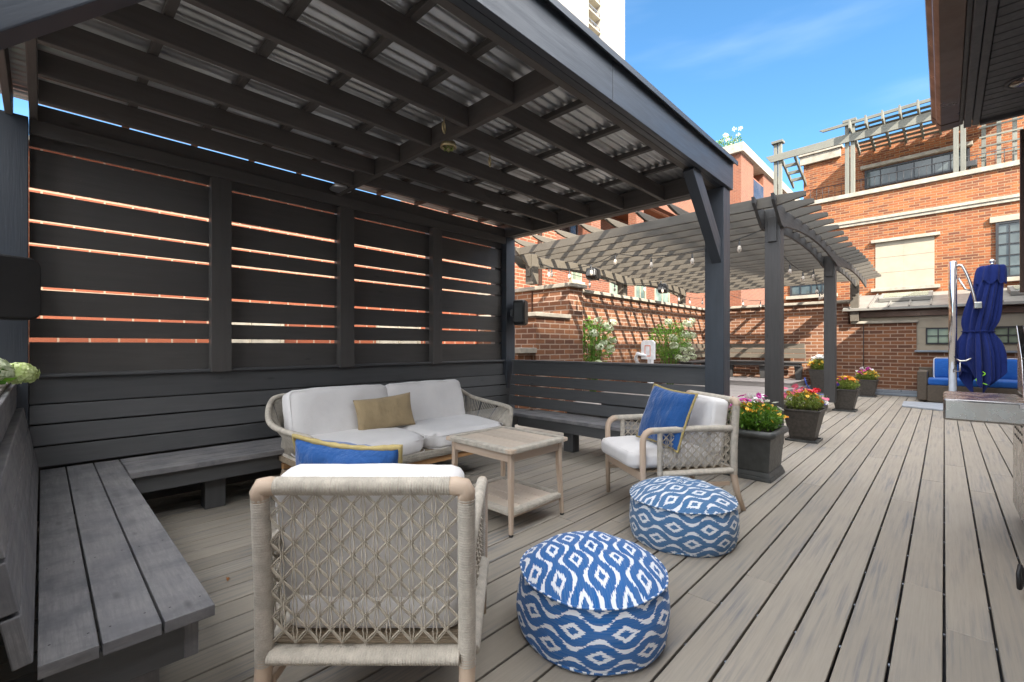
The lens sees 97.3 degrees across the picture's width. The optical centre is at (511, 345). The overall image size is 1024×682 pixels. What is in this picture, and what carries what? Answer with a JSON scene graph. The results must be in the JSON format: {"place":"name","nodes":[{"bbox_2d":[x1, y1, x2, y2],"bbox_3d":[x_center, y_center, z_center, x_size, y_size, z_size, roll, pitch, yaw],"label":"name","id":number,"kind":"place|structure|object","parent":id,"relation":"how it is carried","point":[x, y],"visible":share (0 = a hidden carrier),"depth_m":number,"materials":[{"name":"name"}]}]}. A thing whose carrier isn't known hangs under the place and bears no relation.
{"place":"outdoors","nodes":[
{"label":"outdoors","id":0,"kind":"place"},
{"bbox_2d":[29,146,556,343],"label":"brick building","id":1,"kind":"structure","parent":0,"point":[544,278],"depth_m":6.65,"materials":[{"name":"brick"}]},
{"bbox_2d":[232,322,283,342],"bbox_3d":[-3.913,0.050,6.731,0.060,1.000,0.950,0,0,44],"label":"window","id":2,"kind":"structure","parent":1,"relation":"in","point":[233,323],"depth_m":6.79,"materials":[{"name":"white glass"}]},
{"bbox_2d":[376,326,420,343],"bbox_3d":[-2.148,0.050,8.572,0.060,1.000,0.950,0,0,44],"label":"window","id":3,"kind":"structure","parent":1,"relation":"in","point":[413,342],"depth_m":8.56,"materials":[{"name":"white glass"}]},
{"bbox_2d":[0,0,931,200],"label":"sky","id":4,"kind":"structure","parent":0,"point":[791,71],"materials":[{"name":"blue"}]},
{"bbox_2d":[558,0,624,59],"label":"tower block","id":5,"kind":"structure","parent":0,"point":[604,20],"depth_m":110.62,"materials":[{"name":"beige concrete"}]},
{"bbox_2d":[557,200,704,307],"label":"apartment building","id":6,"kind":"structure","parent":0,"point":[649,293],"depth_m":19.92,"materials":[{"name":"red brick"}]},
{"bbox_2d":[560,225,577,234],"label":"window","id":7,"kind":"structure","parent":6,"relation":"in","point":[573,229],"depth_m":19.46,"materials":[{"name":"blue glass"}]},
{"bbox_2d":[569,272,584,284],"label":"window","id":8,"kind":"structure","parent":6,"relation":"in","point":[575,279],"depth_m":16.07,"materials":[{"name":"white glass"}]},
{"bbox_2d":[609,282,616,293],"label":"window","id":9,"kind":"structure","parent":6,"relation":"in","point":[611,286],"depth_m":17.86,"materials":[{"name":"white glass"}]},
{"bbox_2d":[634,286,645,298],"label":"window","id":10,"kind":"structure","parent":6,"relation":"in","point":[638,290],"depth_m":19.45,"materials":[{"name":"white glass"}]},
{"bbox_2d":[654,288,669,302],"bbox_3d":[6.998,-2.550,20.999,0.060,1.100,1.500,0,0,44],"label":"window","id":11,"kind":"structure","parent":6,"relation":"in","point":[664,297],"depth_m":20.96,"materials":[{"name":"white glass"}]},
{"bbox_2d":[652,141,799,305],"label":"apartment building","id":12,"kind":"structure","parent":0,"point":[753,174],"depth_m":25.52,"materials":[{"name":"orange brick"}]},
{"bbox_2d":[716,126,742,146],"bbox_3d":[12.150,-11.489,25.598,2.002,1.250,1.185,0,0,44],"label":"roof planter","id":13,"kind":"object","parent":12,"relation":"on","point":[726,137],"visible":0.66,"depth_m":25.28,"materials":[{"name":"green plant"}]},
{"bbox_2d":[713,402,1019,681],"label":"deck substructure","id":14,"kind":"object","parent":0,"point":[943,642],"depth_m":2.35,"materials":[{"name":"black wood"}]},
{"bbox_2d":[0,393,1023,681],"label":"deck boards","id":15,"kind":"object","parent":14,"relation":"on","point":[804,507],"visible":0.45,"depth_m":2.44,"materials":[{"name":"grey wood"}]},
{"bbox_2d":[0,384,214,681],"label":"corner bench","id":16,"kind":"object","parent":15,"relation":"on","point":[127,567],"visible":1,"depth_m":1.52,"materials":[{"name":"grey wood"}]},
{"bbox_2d":[0,382,10,394],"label":"ledge planter","id":17,"kind":"object","parent":16,"relation":"on","point":[3,387],"visible":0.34,"depth_m":2.38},
{"bbox_2d":[0,358,40,384],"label":"hydrangea cutting","id":18,"kind":"object","parent":17,"relation":"on","point":[18,373],"visible":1,"depth_m":2.39,"materials":[{"name":"green plant"}]},
{"bbox_2d":[29,360,529,520],"bbox_3d":[-1.506,0.695,4.395,0.710,1.009,4.740,0,0,44],"label":"corner bench","id":19,"kind":"object","parent":15,"relation":"on","point":[209,434],"visible":0.42,"depth_m":3.48,"materials":[{"name":"grey wood"}]},
{"bbox_2d":[249,463,488,681],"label":"rope armchair","id":20,"kind":"object","parent":15,"relation":"on","point":[392,559],"visible":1,"depth_m":1.31,"materials":[{"name":"beige wicker"}]},
{"bbox_2d":[292,434,402,464],"bbox_3d":[-0.567,0.537,1.590,0.401,0.465,0.232,4,18,8],"label":"throw pillow","id":21,"kind":"object","parent":20,"relation":"on","point":[307,450],"visible":0.29,"depth_m":1.51,"materials":[{"name":"blue fabric"}]},
{"bbox_2d":[0,0,737,462],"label":"pavilion","id":22,"kind":"structure","parent":15,"relation":"on","point":[560,114],"depth_m":2.99,"materials":[{"name":"grey paint"}]},
{"bbox_2d":[0,254,40,320],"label":"outdoor speaker","id":23,"kind":"object","parent":22,"relation":"attached to","point":[20,288],"visible":1,"depth_m":2.71},
{"bbox_2d":[29,135,501,373],"bbox_3d":[-1.703,-0.645,4.655,0.198,1.890,4.484,0,0,44],"label":"slatted screen","id":24,"kind":"object","parent":22,"relation":"attached to","point":[219,281],"visible":0.77,"depth_m":3.80,"materials":[{"name":"black wood"}]},
{"bbox_2d":[442,118,445,133],"bbox_3d":[-0.448,-1.448,2.965,0.013,0.104,0.069,0,0,9],"label":"ring hook","id":25,"kind":"object","parent":22,"relation":"hanging from","point":[443,127],"visible":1,"depth_m":2.96,"materials":[{"name":"gold metal"}]},
{"bbox_2d":[440,140,455,152],"bbox_3d":[-0.473,-1.479,3.350,0.118,0.062,0.120,0,0,44],"label":"ceiling fixture plate","id":26,"kind":"object","parent":22,"relation":"attached to","point":[448,146],"visible":0.99,"depth_m":3.33,"materials":[{"name":"gold metal"}]},
{"bbox_2d":[510,300,527,325],"bbox_3d":[0.090,-0.455,6.184,0.223,0.345,0.235,0,0,14],"label":"outdoor speaker","id":27,"kind":"object","parent":22,"relation":"attached to","point":[519,312],"visible":1,"depth_m":6.07},
{"bbox_2d":[265,379,512,475],"bbox_3d":[-0.976,0.775,4.026,0.929,0.860,2.163,0,0,44],"label":"rope sofa","id":28,"kind":"object","parent":15,"relation":"on","point":[439,410],"visible":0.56,"depth_m":3.81,"materials":[{"name":"white fabric"}]},
{"bbox_2d":[353,392,414,429],"bbox_3d":[-1.117,0.590,3.974,0.530,0.300,0.158,-5,-11,-38],"label":"lumbar pillow","id":29,"kind":"object","parent":28,"relation":"on","point":[387,412],"visible":0.97,"depth_m":3.90,"materials":[{"name":"fabric"}]},
{"bbox_2d":[446,426,567,537],"bbox_3d":[-0.039,0.923,3.224,0.657,0.555,0.587,0,0,44],"label":"side table","id":30,"kind":"object","parent":15,"relation":"on","point":[510,496],"visible":0.78,"depth_m":3.12,"materials":[{"name":"brown wood"}]},
{"bbox_2d":[567,412,600,417],"bbox_3d":[3.936,1.114,9.811,2.840,0.168,6.790,0,0,44],"label":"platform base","id":31,"kind":"object","parent":15,"relation":"on","point":[584,414],"depth_m":7.69,"materials":[{"name":"black wood"}]},
{"bbox_2d":[574,383,800,404],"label":"platform boards","id":32,"kind":"object","parent":31,"relation":"on","point":[736,391],"visible":0.05,"depth_m":10.10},
{"bbox_2d":[580,316,616,391],"bbox_3d":[1.591,0.206,8.670,0.750,1.589,1.186,0,0,44],"label":"hydrangea bush","id":33,"kind":"object","parent":32,"relation":"on","point":[591,334],"visible":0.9,"depth_m":8.53,"materials":[{"name":"green plant"}]},
{"bbox_2d":[634,340,654,395],"bbox_3d":[2.687,0.445,9.102,0.194,1.110,0.573,0,0,-26],"label":"toy basketball hoop","id":34,"kind":"object","parent":32,"relation":"on","point":[648,349],"visible":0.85,"depth_m":9.01,"materials":[{"name":"white plastic"}]},
{"bbox_2d":[647,318,696,384],"bbox_3d":[3.841,0.141,10.866,0.906,1.722,1.863,0,0,44],"label":"hydrangea bush","id":35,"kind":"object","parent":32,"relation":"on","point":[675,347],"visible":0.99,"depth_m":10.75,"materials":[{"name":"green plant"}]},
{"bbox_2d":[730,376,807,387],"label":"bench platform","id":36,"kind":"structure","parent":32,"relation":"on","point":[753,381],"depth_m":11.45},
{"bbox_2d":[671,344,704,364],"bbox_3d":[5.179,0.408,12.491,0.575,0.940,2.400,0,0,44],"label":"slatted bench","id":37,"kind":"object","parent":36,"relation":"on","point":[699,349],"visible":0.28,"depth_m":12.81,"materials":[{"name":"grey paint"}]},
{"bbox_2d":[696,343,807,379],"bbox_3d":[6.620,0.408,12.574,2.750,0.940,0.595,0,0,44],"label":"slatted bench","id":38,"kind":"object","parent":36,"relation":"on","point":[748,350],"visible":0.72,"depth_m":12.40,"materials":[{"name":"grey weathered wood"}]},
{"bbox_2d":[516,531,669,675],"bbox_3d":[0.335,1.023,1.923,0.634,0.353,0.636,0,0,-2],"label":"pouf","id":39,"kind":"object","parent":15,"relation":"on","point":[594,603],"visible":1,"depth_m":1.70,"materials":[{"name":"blue fabric"}]},
{"bbox_2d":[508,359,704,452],"bbox_3d":[0.807,0.695,5.162,2.660,1.009,0.582,0,0,44],"label":"corner bench","id":40,"kind":"object","parent":15,"relation":"on","point":[572,427],"visible":0.55,"depth_m":5.18,"materials":[{"name":"grey wood"}]},
{"bbox_2d":[583,289,703,391],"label":"brick wall","id":41,"kind":"structure","parent":15,"relation":"on","point":[636,318],"depth_m":10.86,"materials":[{"name":"brick"}]},
{"bbox_2d":[601,390,745,511],"bbox_3d":[1.200,0.790,3.488,0.908,0.832,0.665,0,0,-12],"label":"rope armchair","id":42,"kind":"object","parent":15,"relation":"on","point":[704,442],"visible":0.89,"depth_m":3.25,"materials":[{"name":"white fabric"}]},
{"bbox_2d":[636,384,697,452],"bbox_3d":[1.142,0.524,3.354,0.173,0.444,0.434,22,-5,-26],"label":"throw pillow","id":43,"kind":"object","parent":42,"relation":"on","point":[666,407],"visible":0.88,"depth_m":3.27,"materials":[{"name":"blue fabric"}]},
{"bbox_2d":[629,476,738,557],"bbox_3d":[1.074,1.025,2.849,0.659,0.350,0.660,0,0,-16],"label":"pouf","id":44,"kind":"object","parent":15,"relation":"on","point":[682,516],"visible":1,"depth_m":2.61,"materials":[{"name":"blue fabric"}]},
{"bbox_2d":[515,191,880,443],"bbox_3d":[4.414,-0.327,9.623,4.750,3.047,8.799,0,0,44],"label":"curved pergola","id":45,"kind":"object","parent":15,"relation":"on","point":[794,233],"visible":0.84,"depth_m":7.72,"materials":[{"name":"paint"}]},
{"bbox_2d":[585,265,600,280],"bbox_3d":[1.653,-1.495,9.155,0.213,0.310,0.387,0,0,29],"label":"pergola speaker","id":46,"kind":"object","parent":45,"relation":"attached to","point":[596,275],"visible":0.91,"depth_m":9.03},
{"bbox_2d":[657,281,668,293],"bbox_3d":[3.833,-1.495,11.429,0.213,0.310,0.387,0,0,29],"label":"pergola speaker","id":47,"kind":"object","parent":45,"relation":"attached to","point":[665,290],"visible":0.96,"depth_m":11.30},
{"bbox_2d":[540,230,822,306],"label":"string lights","id":48,"kind":"object","parent":45,"relation":"hanging from","point":[739,248],"visible":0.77,"depth_m":7.79,"materials":[{"name":"black plastic"}]},
{"bbox_2d":[723,392,788,482],"bbox_3d":[2.281,0.813,4.245,0.520,0.773,0.616,0,0,44],"label":"flower planter","id":49,"kind":"object","parent":15,"relation":"on","point":[761,432],"visible":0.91,"depth_m":4.07,"materials":[{"name":"plastic"}]},
{"bbox_2d":[730,385,810,422],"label":"platform kerb","id":50,"kind":"structure","parent":15,"relation":"on","point":[804,386],"depth_m":9.95,"materials":[{"name":"concrete"}]},
{"bbox_2d":[784,384,828,443],"bbox_3d":[3.719,0.839,5.741,0.520,0.723,0.500,0,0,44],"label":"flower planter","id":51,"kind":"object","parent":15,"relation":"on","point":[803,421],"visible":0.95,"depth_m":5.64,"materials":[{"name":"concrete"}]},
{"bbox_2d":[807,354,823,393],"bbox_3d":[7.870,0.706,11.511,0.520,0.989,0.510,0,0,44],"label":"flower planter","id":52,"kind":"object","parent":15,"relation":"on","point":[816,373],"visible":0.74,"depth_m":11.43,"materials":[{"name":"concrete"}]},
{"bbox_2d":[832,375,860,411],"bbox_3d":[6.180,0.874,8.380,0.506,0.653,0.510,0,0,44],"label":"flower planter","id":53,"kind":"object","parent":15,"relation":"on","point":[847,396],"visible":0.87,"depth_m":8.26,"materials":[{"name":"plastic"}]},
{"bbox_2d":[855,367,879,397],"bbox_3d":[8.427,0.845,10.695,0.496,0.710,0.501,0,0,33],"label":"flower planter","id":54,"kind":"object","parent":15,"relation":"on","point":[868,382],"visible":0.99,"depth_m":10.59,"materials":[{"name":"plastic"}]},
{"bbox_2d":[902,401,942,410],"bbox_3d":[8.411,1.180,8.678,1.369,0.032,1.329,0,0,44],"label":"umbrella base plate","id":55,"kind":"object","parent":15,"relation":"on","point":[927,405],"visible":0.45,"depth_m":8.80,"materials":[{"name":"grey metal"}]},
{"bbox_2d":[948,259,1006,392],"bbox_3d":[8.859,-0.228,8.588,0.784,2.815,0.550,0,0,44],"label":"cantilever umbrella","id":56,"kind":"object","parent":55,"relation":"on","point":[977,352],"visible":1,"depth_m":8.46,"materials":[{"name":"blue fabric"}]},
{"bbox_2d":[917,357,1022,402],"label":"wicker sofa","id":57,"kind":"object","parent":15,"relation":"on","point":[932,384],"visible":0.46,"depth_m":9.42,"materials":[{"name":"blue fabric"}]},
{"bbox_2d":[943,325,1023,589],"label":"gas grill","id":58,"kind":"object","parent":15,"relation":"on","point":[997,408],"visible":1,"depth_m":2.76,"materials":[{"name":"silver metal"}]},
{"bbox_2d":[784,115,1023,323],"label":"brick building","id":59,"kind":"structure","parent":0,"point":[912,233],"depth_m":12.05,"materials":[{"name":"brick"}]},
{"bbox_2d":[786,283,837,299],"bbox_3d":[9.026,-1.870,13.606,0.140,0.864,1.320,0,0,-44],"label":"window","id":60,"kind":"structure","parent":59,"relation":"in","point":[799,291],"depth_m":13.73,"materials":[{"name":"grey glass"}]},
{"bbox_2d":[766,98,978,194],"bbox_3d":[10.715,-5.436,12.623,1.580,2.128,6.248,0,0,-44],"label":"terrace pergola","id":61,"kind":"object","parent":59,"relation":"on","point":[851,138],"visible":0.69,"depth_m":12.88,"materials":[{"name":"white wood"}]},
{"bbox_2d":[793,145,1019,200],"bbox_3d":[10.900,-4.585,12.080,0.024,0.430,6.206,0,0,-44],"label":"terrace railing","id":62,"kind":"object","parent":59,"relation":"on","point":[909,169],"visible":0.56,"depth_m":12.12,"materials":[{"name":"black metal"}]},
{"bbox_2d":[865,147,969,188],"bbox_3d":[11.526,-5.050,12.921,0.060,0.550,2.250,0,0,-44],"label":"window","id":63,"kind":"structure","parent":59,"relation":"in","point":[911,174],"depth_m":12.96,"materials":[{"name":"black glass"}]},
{"bbox_2d":[966,159,976,169],"bbox_3d":[11.565,-4.510,11.383,0.200,0.280,0.240,0,0,-44],"label":"terrace floodlight","id":64,"kind":"object","parent":59,"relation":"on","point":[971,164],"visible":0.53,"depth_m":11.32,"materials":[{"name":"black plastic"}]},
{"bbox_2d":[979,117,1022,166],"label":"terrace trellis","id":65,"kind":"object","parent":59,"relation":"on","point":[983,146],"visible":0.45,"depth_m":11.08,"materials":[{"name":"white wood"}]},
{"bbox_2d":[990,213,1019,281],"bbox_3d":[12.033,-2.320,10.449,0.140,1.584,1.320,0,0,-44],"label":"window","id":66,"kind":"structure","parent":59,"relation":"in","point":[1007,226],"depth_m":10.71,"materials":[{"name":"grey glass"}]},
{"label":"ground","id":67,"kind":"structure","parent":0,"visible":0},
{"bbox_2d":[477,282,586,412],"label":"brick pier","id":68,"kind":"structure","parent":67,"relation":"on","point":[552,330],"depth_m":7.96,"materials":[{"name":"brick"}]},
{"bbox_2d":[702,300,1016,396],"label":"brick wall","id":69,"kind":"structure","parent":67,"relation":"on","point":[889,354],"depth_m":11.48,"materials":[{"name":"brick"}]},
{"bbox_2d":[843,285,1023,352],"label":"lean to building","id":70,"kind":"structure","parent":69,"relation":"on","point":[928,310],"depth_m":10.46,"materials":[{"name":"beige concrete"}]},
{"bbox_2d":[926,327,947,343],"bbox_3d":[9.796,-0.230,10.360,0.420,0.375,0.060,0,0,44],"label":"window","id":71,"kind":"structure","parent":70,"relation":"in","point":[933,335],"depth_m":10.35,"materials":[{"name":"black glass"}]},
{"bbox_2d":[994,326,1017,343],"bbox_3d":[10.663,-0.230,9.529,0.680,0.375,0.060,0,0,44],"label":"window","id":72,"kind":"structure","parent":70,"relation":"in","point":[1007,334],"depth_m":9.62,"materials":[{"name":"black glass"}]},
{"bbox_2d":[925,0,1023,292],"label":"house","id":73,"kind":"structure","parent":67,"relation":"on","point":[975,48],"depth_m":2.93,"materials":[{"name":"wood"}]}
]}

